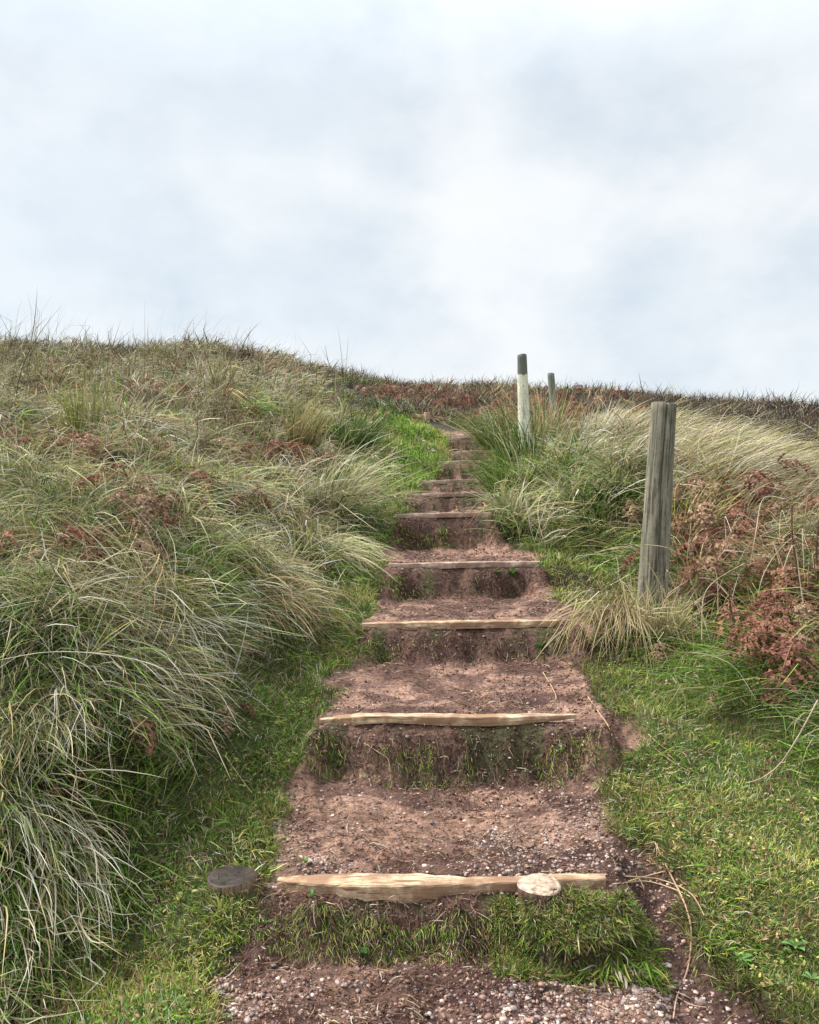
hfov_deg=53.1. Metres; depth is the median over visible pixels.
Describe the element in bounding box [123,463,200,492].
bracken
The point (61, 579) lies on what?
grass tussock
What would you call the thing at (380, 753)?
straw
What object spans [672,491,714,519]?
bracken
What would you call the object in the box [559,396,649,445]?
grass tussock
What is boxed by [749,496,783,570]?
dead stem
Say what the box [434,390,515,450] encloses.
grass tussock
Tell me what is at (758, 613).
bracken
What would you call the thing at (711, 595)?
bracken
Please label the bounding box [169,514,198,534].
bracken
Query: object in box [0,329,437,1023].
bank grass
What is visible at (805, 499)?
bracken
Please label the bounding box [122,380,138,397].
bracken
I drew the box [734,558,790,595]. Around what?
bracken
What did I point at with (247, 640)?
bracken
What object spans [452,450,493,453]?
timber step board
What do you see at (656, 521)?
wooden post
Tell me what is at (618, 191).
sky
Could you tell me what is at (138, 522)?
bracken
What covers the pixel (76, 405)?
grass tussock
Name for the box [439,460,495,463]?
timber step board
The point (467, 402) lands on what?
bracken
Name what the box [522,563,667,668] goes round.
grass tussock
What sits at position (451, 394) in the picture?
bracken
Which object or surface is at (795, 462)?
bracken
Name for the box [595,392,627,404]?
bracken
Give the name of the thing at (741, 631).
bracken
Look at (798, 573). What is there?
dead stem
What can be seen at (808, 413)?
heather
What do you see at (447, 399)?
bracken
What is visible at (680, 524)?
bracken
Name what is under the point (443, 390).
bracken
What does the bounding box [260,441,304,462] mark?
bracken
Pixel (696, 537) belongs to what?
bracken
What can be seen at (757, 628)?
bracken
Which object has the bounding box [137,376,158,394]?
bracken
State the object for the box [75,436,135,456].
bracken
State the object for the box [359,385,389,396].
bracken
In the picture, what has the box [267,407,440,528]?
grass tussock
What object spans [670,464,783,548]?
grass tussock
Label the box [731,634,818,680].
bracken
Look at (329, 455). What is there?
bracken
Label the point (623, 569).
bracken
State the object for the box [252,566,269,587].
bracken
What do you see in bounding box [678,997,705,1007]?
dead stem
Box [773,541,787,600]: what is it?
dead stem
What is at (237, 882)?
round peg
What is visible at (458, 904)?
roots
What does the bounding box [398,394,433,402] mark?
bracken
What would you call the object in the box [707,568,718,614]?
dead stem
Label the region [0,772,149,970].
grass tussock
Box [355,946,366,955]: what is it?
weed
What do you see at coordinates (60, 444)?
bracken
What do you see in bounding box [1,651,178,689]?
dry grass
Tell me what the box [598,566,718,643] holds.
grass tussock
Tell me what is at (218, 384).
bracken
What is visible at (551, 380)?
wooden post
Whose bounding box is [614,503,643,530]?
bracken
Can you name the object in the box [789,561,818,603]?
bracken
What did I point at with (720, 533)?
dead stem
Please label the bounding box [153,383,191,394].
bracken
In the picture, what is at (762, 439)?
pale windblown grass
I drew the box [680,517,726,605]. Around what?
dead stem
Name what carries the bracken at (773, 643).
on the ground at (224, 928)
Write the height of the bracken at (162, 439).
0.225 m
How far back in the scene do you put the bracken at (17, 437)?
5.95 m
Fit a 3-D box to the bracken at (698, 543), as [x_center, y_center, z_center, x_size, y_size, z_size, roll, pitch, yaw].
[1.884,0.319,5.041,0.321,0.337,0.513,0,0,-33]
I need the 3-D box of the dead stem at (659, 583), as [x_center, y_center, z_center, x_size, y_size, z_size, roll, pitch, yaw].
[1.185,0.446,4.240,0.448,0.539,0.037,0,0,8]
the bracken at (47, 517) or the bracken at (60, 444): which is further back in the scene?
the bracken at (60, 444)
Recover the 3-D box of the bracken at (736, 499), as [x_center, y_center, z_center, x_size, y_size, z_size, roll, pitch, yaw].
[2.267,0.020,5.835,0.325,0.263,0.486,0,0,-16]
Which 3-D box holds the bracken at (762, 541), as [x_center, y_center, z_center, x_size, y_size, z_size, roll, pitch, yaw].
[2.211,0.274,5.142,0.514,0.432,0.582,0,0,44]
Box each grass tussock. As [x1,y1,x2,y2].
[0,480,250,702]
[0,488,206,672]
[0,500,145,663]
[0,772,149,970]
[27,356,123,443]
[222,524,371,653]
[267,382,355,457]
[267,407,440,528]
[314,519,402,587]
[328,395,403,455]
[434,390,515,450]
[444,422,564,498]
[463,394,603,471]
[478,376,593,443]
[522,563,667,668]
[540,889,676,1002]
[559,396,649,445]
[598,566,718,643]
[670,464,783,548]
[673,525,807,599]
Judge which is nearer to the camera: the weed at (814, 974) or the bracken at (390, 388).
the weed at (814, 974)
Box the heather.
[1,319,818,459]
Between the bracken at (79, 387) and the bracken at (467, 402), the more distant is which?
the bracken at (467, 402)
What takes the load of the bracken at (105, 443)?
on the ground at (224, 928)
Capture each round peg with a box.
[207,865,257,896]
[424,412,429,421]
[517,873,560,905]
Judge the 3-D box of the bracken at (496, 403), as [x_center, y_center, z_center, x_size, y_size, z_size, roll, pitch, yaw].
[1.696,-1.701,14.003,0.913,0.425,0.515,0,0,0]
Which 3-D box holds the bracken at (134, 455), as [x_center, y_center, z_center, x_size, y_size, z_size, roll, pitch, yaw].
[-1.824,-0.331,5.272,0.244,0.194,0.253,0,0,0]
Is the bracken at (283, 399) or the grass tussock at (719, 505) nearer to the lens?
the grass tussock at (719, 505)
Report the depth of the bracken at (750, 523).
5.00 m
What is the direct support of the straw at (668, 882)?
on the path
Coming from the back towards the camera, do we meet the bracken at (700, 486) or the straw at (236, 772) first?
the bracken at (700, 486)
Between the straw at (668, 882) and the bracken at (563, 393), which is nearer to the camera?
the straw at (668, 882)
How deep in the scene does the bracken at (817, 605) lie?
4.09 m
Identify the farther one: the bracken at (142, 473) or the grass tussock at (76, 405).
the grass tussock at (76, 405)
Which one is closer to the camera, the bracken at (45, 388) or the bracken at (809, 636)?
the bracken at (809, 636)
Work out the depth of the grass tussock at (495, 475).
7.42 m
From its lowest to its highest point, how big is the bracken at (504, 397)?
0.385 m
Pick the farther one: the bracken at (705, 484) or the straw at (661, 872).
the bracken at (705, 484)
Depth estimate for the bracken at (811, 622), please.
3.83 m
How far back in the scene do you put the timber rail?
13.16 m
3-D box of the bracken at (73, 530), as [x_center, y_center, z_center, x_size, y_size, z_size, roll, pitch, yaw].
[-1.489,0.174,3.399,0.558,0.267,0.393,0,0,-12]
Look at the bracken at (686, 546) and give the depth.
5.10 m
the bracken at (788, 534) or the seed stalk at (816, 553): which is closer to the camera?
the seed stalk at (816, 553)
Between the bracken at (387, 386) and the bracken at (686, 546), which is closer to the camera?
the bracken at (686, 546)
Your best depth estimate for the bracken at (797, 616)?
3.91 m
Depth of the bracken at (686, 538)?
5.26 m
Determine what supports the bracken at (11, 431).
on the ground at (224, 928)
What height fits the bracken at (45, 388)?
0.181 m
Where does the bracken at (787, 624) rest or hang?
on the ground at (224, 928)
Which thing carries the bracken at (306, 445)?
on the ground at (224, 928)
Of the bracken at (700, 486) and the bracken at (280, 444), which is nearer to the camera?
the bracken at (700, 486)
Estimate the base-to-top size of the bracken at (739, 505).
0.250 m
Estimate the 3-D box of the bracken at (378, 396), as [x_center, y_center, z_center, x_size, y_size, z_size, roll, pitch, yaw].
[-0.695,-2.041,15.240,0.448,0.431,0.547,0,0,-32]
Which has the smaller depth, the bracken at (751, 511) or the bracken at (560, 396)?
the bracken at (751, 511)
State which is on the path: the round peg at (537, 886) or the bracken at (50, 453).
the round peg at (537, 886)
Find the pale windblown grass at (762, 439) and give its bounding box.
[559,390,818,566]
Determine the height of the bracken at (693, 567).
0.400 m
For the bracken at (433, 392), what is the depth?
16.21 m
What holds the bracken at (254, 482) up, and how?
on the ground at (224, 928)
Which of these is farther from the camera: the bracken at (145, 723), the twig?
the twig
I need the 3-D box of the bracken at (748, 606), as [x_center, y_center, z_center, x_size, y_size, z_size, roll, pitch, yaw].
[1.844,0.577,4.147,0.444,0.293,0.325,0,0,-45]
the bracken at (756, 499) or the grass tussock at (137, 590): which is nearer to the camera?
the grass tussock at (137, 590)
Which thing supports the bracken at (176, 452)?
on the ground at (224, 928)
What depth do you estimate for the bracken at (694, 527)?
5.68 m
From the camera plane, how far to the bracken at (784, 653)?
3.52 m
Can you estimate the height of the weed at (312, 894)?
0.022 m
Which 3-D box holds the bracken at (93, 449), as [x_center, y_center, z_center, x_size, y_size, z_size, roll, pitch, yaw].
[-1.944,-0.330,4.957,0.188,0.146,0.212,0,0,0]
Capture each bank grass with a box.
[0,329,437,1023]
[444,397,818,803]
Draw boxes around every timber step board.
[277,873,605,903]
[319,713,575,725]
[361,619,559,629]
[388,561,538,568]
[395,512,493,517]
[406,492,489,496]
[419,479,478,483]
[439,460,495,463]
[447,437,471,439]
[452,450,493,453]
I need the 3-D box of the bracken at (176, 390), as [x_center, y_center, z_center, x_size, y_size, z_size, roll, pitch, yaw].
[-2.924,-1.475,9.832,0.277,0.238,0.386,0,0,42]
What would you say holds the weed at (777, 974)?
on the ground at (224, 928)
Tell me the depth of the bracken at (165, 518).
3.78 m
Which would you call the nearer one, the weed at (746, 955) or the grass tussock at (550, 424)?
the weed at (746, 955)
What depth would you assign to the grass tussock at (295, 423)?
8.57 m
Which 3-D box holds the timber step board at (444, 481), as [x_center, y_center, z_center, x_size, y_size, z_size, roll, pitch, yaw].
[0.450,-0.305,8.267,0.702,0.047,0.074,0,0,0]
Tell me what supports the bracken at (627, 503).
on the ground at (224, 928)
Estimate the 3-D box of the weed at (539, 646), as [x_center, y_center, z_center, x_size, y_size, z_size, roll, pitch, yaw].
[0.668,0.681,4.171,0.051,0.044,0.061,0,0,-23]
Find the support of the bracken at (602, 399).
on the ground at (224, 928)
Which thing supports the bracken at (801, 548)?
on the ground at (224, 928)
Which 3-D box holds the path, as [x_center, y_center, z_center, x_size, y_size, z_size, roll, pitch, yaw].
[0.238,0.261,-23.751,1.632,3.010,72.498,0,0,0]
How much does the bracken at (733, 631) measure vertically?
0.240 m
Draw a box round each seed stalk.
[725,578,737,666]
[774,553,784,602]
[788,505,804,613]
[810,520,818,603]
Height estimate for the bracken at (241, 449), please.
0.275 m
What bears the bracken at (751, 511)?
on the ground at (224, 928)
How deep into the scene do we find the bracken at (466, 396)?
15.01 m
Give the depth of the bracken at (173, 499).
4.49 m
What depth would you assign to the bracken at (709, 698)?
3.67 m
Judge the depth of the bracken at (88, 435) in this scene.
4.90 m
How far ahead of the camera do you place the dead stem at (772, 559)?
4.27 m
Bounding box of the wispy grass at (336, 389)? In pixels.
[0,287,371,467]
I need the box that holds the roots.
[256,439,669,971]
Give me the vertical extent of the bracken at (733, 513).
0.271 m
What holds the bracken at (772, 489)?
on the ground at (224, 928)
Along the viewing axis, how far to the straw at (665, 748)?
3.24 m
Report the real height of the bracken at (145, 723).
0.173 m
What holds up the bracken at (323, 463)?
on the ground at (224, 928)
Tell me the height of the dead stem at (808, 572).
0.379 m
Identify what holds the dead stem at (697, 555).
on the ground at (224, 928)
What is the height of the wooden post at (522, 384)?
1.141 m
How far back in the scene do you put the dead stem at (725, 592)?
4.20 m
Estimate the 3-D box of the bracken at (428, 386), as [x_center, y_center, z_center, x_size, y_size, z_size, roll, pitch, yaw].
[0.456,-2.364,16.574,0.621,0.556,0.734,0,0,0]
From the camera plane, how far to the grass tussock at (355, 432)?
9.54 m
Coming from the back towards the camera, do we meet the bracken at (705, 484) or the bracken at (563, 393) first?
the bracken at (563, 393)
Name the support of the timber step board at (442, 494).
on the path
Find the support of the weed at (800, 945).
on the ground at (224, 928)
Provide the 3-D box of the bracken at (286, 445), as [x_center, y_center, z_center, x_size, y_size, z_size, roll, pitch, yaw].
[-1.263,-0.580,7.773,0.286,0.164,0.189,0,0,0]
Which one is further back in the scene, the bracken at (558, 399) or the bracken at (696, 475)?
the bracken at (558, 399)
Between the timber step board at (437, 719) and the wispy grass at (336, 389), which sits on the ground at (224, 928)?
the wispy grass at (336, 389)
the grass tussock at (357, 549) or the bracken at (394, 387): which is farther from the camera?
the bracken at (394, 387)
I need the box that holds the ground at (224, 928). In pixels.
[0,346,818,1023]
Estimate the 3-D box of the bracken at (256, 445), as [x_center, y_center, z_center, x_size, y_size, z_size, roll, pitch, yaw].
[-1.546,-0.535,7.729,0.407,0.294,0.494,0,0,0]
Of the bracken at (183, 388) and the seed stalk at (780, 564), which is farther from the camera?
the bracken at (183, 388)
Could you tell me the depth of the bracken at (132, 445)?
5.45 m
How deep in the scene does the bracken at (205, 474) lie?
4.98 m
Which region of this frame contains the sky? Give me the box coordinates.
[0,0,818,403]
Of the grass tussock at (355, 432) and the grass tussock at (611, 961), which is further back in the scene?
the grass tussock at (355, 432)
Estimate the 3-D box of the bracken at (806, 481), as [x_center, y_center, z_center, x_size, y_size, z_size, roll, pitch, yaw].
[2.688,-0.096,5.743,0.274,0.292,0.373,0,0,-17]
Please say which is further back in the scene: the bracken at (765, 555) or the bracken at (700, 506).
the bracken at (700, 506)
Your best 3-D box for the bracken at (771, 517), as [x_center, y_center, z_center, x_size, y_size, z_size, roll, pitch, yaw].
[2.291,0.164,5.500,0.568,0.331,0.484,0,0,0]
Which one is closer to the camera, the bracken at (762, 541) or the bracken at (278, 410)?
the bracken at (762, 541)
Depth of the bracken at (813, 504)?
5.22 m
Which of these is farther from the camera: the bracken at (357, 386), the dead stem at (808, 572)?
the bracken at (357, 386)
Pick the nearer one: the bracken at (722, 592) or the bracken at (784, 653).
the bracken at (784, 653)
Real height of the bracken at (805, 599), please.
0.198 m
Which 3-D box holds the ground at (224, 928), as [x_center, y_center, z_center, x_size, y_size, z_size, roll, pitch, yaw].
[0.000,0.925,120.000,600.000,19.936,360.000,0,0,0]
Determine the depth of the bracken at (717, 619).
4.20 m
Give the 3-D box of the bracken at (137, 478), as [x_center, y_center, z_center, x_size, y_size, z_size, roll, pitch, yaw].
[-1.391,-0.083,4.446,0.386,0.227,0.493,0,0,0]
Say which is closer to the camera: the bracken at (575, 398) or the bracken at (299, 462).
the bracken at (299, 462)
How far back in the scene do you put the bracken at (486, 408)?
13.53 m
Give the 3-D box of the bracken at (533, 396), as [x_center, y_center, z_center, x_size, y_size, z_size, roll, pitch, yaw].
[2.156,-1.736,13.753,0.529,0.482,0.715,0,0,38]
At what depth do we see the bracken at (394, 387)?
15.70 m
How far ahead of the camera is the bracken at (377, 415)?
12.89 m
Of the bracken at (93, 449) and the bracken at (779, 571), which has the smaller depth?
the bracken at (779, 571)
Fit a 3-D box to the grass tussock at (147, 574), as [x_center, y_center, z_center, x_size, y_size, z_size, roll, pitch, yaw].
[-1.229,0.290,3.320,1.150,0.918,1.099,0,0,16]
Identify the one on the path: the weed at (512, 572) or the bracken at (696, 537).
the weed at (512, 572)
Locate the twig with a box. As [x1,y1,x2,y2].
[746,700,818,783]
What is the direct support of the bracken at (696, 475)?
on the ground at (224, 928)
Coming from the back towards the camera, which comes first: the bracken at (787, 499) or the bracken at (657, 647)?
the bracken at (787, 499)
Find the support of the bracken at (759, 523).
on the ground at (224, 928)
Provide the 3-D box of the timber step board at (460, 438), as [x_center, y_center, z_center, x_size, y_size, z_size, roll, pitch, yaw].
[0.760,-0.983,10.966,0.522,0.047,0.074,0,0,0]
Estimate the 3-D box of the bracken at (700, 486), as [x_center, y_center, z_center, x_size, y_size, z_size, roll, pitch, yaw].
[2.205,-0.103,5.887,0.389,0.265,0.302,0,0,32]
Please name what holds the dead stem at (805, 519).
on the ground at (224, 928)
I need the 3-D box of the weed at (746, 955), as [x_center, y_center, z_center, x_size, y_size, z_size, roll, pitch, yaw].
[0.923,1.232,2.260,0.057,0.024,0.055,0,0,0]
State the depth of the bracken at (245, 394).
9.87 m
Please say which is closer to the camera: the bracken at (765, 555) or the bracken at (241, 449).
the bracken at (765, 555)
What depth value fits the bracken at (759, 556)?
4.76 m
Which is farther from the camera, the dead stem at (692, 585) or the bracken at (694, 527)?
the bracken at (694, 527)
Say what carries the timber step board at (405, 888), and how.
on the path
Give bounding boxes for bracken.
[0,522,117,577]
[2,425,33,441]
[3,435,55,457]
[9,430,33,443]
[17,516,78,540]
[23,544,90,575]
[26,442,70,459]
[27,382,71,396]
[33,446,71,463]
[48,773,88,810]
[50,432,112,463]
[59,431,118,456]
[62,442,113,459]
[65,472,159,525]
[66,380,102,398]
[66,501,148,544]
[70,489,141,524]
[71,445,102,465]
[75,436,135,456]
[80,716,162,755]
[82,438,148,454]
[87,517,151,559]
[91,460,157,500]
[108,446,145,463]
[108,493,170,535]
[110,527,176,586]
[115,439,165,462]
[117,477,187,511]
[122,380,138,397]
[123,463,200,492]
[126,436,174,456]
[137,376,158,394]
[138,490,185,516]
[151,449,183,466]
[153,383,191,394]
[153,491,211,521]
[155,380,179,393]
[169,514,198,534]
[173,383,195,394]
[180,469,221,498]
[180,495,218,531]
[210,380,235,392]
[214,438,251,465]
[214,703,256,736]
[219,455,270,472]
[222,487,271,515]
[225,473,264,508]
[229,441,263,465]
[233,391,257,402]
[238,639,258,659]
[240,389,264,400]
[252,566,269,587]
[256,403,281,419]
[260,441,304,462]
[261,437,304,464]
[264,442,290,456]
[272,398,292,410]
[276,413,305,427]
[286,442,314,458]
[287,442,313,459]
[287,445,321,458]
[289,457,309,473]
[299,451,341,471]
[300,458,326,474]
[353,384,375,392]
[357,409,391,416]
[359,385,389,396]
[363,391,381,398]
[373,384,397,396]
[382,385,408,395]
[382,387,400,398]
[392,392,420,402]
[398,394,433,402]
[406,388,425,395]
[420,381,444,396]
[420,389,444,397]
[429,396,462,409]
[430,388,463,396]
[441,392,472,401]
[452,394,478,406]
[452,396,477,412]
[472,405,514,415]
[484,400,510,412]
[492,395,516,405]
[492,407,516,417]
[494,384,529,396]
[529,395,548,407]
[532,389,573,404]
[540,390,574,402]
[545,398,578,411]
[564,393,583,405]
[564,411,598,422]
[566,404,600,419]
[573,383,594,397]
[592,395,624,403]
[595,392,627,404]
[597,498,643,518]
[598,406,650,418]
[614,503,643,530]
[615,389,644,401]
[620,549,745,599]
[645,638,688,665]
[657,580,751,619]
[670,502,728,544]
[670,539,741,568]
[670,554,735,588]
[671,532,754,574]
[672,481,704,506]
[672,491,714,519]
[672,557,758,604]
[673,512,735,536]
[673,546,706,579]
[674,475,713,507]
[674,537,753,566]
[678,476,733,515]
[679,472,743,499]
[680,516,726,545]
[684,525,777,567]
[688,479,739,514]
[692,531,745,551]
[696,519,772,554]
[696,580,760,618]
[699,534,767,567]
[701,547,774,577]
[703,470,788,513]
[705,685,765,709]
[708,506,754,537]
[710,512,784,540]
[710,596,791,650]
[712,625,818,710]
[714,496,752,518]
[717,538,757,570]
[720,498,765,531]
[720,522,795,564]
[723,494,766,524]
[724,620,806,659]
[726,452,818,496]
[726,496,807,525]
[728,512,789,551]
[730,550,805,582]
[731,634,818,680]
[732,539,806,572]
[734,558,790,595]
[734,600,782,633]
[736,596,810,644]
[736,614,790,646]
[739,619,818,669]
[746,589,813,606]
[746,603,818,643]
[746,627,818,688]
[749,586,818,630]
[749,616,811,662]
[750,497,809,527]
[751,483,801,503]
[754,575,818,630]
[754,623,818,666]
[755,560,818,601]
[759,578,818,604]
[764,501,793,524]
[765,527,818,558]
[767,488,811,514]
[771,531,815,562]
[773,502,811,523]
[773,570,818,596]
[784,495,818,523]
[784,596,818,635]
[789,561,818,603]
[789,600,818,634]
[792,613,818,634]
[794,478,818,492]
[796,618,816,655]
[801,490,818,504]
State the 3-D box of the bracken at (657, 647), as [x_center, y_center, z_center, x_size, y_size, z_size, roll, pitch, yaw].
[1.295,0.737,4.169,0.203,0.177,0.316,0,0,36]
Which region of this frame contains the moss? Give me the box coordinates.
[228,442,678,997]
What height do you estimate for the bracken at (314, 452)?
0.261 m
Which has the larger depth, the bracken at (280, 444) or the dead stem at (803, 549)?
the bracken at (280, 444)
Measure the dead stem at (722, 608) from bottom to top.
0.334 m
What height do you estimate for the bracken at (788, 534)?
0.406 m
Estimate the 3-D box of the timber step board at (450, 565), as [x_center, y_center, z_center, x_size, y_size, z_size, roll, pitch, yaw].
[0.362,0.353,5.466,1.006,0.047,0.074,0,0,0]
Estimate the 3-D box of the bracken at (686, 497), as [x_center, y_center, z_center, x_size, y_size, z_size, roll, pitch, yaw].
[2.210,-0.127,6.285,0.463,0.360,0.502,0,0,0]
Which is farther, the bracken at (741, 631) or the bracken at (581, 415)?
the bracken at (581, 415)
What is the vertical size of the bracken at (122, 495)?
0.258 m
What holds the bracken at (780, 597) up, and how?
on the ground at (224, 928)
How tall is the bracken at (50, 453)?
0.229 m
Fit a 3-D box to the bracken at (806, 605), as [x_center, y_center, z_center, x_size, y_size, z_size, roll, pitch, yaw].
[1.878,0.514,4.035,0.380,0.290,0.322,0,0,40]
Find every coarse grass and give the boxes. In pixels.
[0,349,818,771]
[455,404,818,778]
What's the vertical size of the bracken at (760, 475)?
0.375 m
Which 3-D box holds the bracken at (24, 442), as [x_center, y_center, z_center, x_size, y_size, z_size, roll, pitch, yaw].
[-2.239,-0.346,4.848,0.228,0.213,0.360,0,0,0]
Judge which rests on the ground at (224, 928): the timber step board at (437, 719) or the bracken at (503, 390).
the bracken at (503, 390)
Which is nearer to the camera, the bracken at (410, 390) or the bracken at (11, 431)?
the bracken at (11, 431)
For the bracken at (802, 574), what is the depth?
4.17 m
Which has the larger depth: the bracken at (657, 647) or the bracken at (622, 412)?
the bracken at (622, 412)
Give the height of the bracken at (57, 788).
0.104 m
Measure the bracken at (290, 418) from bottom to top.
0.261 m
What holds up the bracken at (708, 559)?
on the ground at (224, 928)
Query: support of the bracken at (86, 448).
on the ground at (224, 928)
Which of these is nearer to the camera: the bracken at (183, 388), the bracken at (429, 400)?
the bracken at (183, 388)
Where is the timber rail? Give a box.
[412,413,448,420]
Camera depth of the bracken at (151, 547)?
3.58 m
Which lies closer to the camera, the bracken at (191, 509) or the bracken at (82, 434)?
the bracken at (191, 509)
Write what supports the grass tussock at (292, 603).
on the ground at (224, 928)
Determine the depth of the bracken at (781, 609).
3.94 m
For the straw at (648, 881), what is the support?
on the path
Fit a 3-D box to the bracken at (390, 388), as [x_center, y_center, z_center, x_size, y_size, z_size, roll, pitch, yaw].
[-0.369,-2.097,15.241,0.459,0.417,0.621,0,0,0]
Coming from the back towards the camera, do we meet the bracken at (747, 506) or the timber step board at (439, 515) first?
the timber step board at (439, 515)
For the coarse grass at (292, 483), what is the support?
on the ground at (224, 928)
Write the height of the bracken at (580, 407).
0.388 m
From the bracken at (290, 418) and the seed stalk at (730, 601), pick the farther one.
the bracken at (290, 418)
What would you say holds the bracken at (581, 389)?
on the ground at (224, 928)
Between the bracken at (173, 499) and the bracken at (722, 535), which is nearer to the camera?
the bracken at (173, 499)
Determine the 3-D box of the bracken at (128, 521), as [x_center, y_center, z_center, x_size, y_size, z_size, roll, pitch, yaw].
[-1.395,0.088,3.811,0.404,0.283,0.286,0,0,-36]
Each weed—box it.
[309,889,315,897]
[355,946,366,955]
[508,568,518,575]
[536,641,544,648]
[733,952,753,964]
[767,973,783,983]
[782,938,808,950]
[802,971,818,983]
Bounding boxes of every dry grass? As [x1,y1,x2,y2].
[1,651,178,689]
[149,590,209,667]
[692,652,755,699]
[701,563,744,639]
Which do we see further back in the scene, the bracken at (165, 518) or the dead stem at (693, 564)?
the dead stem at (693, 564)
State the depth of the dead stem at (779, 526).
4.91 m
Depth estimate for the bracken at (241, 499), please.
5.31 m
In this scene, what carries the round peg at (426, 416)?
on the ground at (224, 928)
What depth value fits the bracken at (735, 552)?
4.89 m
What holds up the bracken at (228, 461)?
on the ground at (224, 928)
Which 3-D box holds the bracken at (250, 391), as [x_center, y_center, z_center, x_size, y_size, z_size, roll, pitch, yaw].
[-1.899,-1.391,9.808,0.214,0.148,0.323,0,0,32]
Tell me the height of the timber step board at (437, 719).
0.044 m
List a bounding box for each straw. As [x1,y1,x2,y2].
[224,755,251,792]
[364,743,389,768]
[612,880,690,896]
[625,876,703,914]
[629,865,708,881]
[648,734,689,762]
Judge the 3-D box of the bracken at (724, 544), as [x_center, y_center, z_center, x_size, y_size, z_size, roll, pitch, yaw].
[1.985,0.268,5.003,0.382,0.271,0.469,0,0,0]
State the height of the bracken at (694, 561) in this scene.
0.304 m
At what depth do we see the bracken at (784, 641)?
3.61 m
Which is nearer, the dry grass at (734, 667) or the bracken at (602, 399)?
the dry grass at (734, 667)
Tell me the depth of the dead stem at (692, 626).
4.12 m
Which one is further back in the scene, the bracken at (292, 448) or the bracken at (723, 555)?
the bracken at (292, 448)
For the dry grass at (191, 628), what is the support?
on the coarse grass at (292, 483)
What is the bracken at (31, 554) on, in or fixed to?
on the ground at (224, 928)
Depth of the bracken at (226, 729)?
3.22 m
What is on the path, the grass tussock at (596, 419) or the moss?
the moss
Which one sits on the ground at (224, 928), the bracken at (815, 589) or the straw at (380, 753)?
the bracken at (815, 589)
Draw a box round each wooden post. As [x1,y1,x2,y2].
[517,354,530,458]
[547,373,557,430]
[635,402,676,625]
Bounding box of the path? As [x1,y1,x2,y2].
[208,430,778,1023]
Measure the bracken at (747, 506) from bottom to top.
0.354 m
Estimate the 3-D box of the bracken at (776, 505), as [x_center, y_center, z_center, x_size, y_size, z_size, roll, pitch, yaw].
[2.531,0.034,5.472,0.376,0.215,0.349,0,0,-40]
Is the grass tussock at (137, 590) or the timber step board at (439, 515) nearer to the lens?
the grass tussock at (137, 590)
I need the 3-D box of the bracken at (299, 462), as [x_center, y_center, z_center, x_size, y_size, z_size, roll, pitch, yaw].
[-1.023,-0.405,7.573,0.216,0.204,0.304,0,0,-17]
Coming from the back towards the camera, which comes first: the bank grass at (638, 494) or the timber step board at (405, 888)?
the bank grass at (638, 494)
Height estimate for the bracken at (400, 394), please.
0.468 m
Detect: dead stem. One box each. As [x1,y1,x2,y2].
[594,546,682,650]
[644,544,712,647]
[655,842,691,1019]
[663,547,710,610]
[676,526,703,615]
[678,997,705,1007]
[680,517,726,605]
[682,602,694,657]
[687,594,732,640]
[699,577,739,622]
[707,524,737,554]
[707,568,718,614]
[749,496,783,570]
[758,537,804,594]
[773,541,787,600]
[779,511,786,559]
[782,545,806,620]
[802,528,804,570]
[804,495,808,551]
[807,553,813,600]
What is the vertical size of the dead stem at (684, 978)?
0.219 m
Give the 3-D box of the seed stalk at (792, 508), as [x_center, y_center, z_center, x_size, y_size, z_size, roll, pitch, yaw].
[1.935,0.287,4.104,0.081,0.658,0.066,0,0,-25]
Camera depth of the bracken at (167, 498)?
4.40 m
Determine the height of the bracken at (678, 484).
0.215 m
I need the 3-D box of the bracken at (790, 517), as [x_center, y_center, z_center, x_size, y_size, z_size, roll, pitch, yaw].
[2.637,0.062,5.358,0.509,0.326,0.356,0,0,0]
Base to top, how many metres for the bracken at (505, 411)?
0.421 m

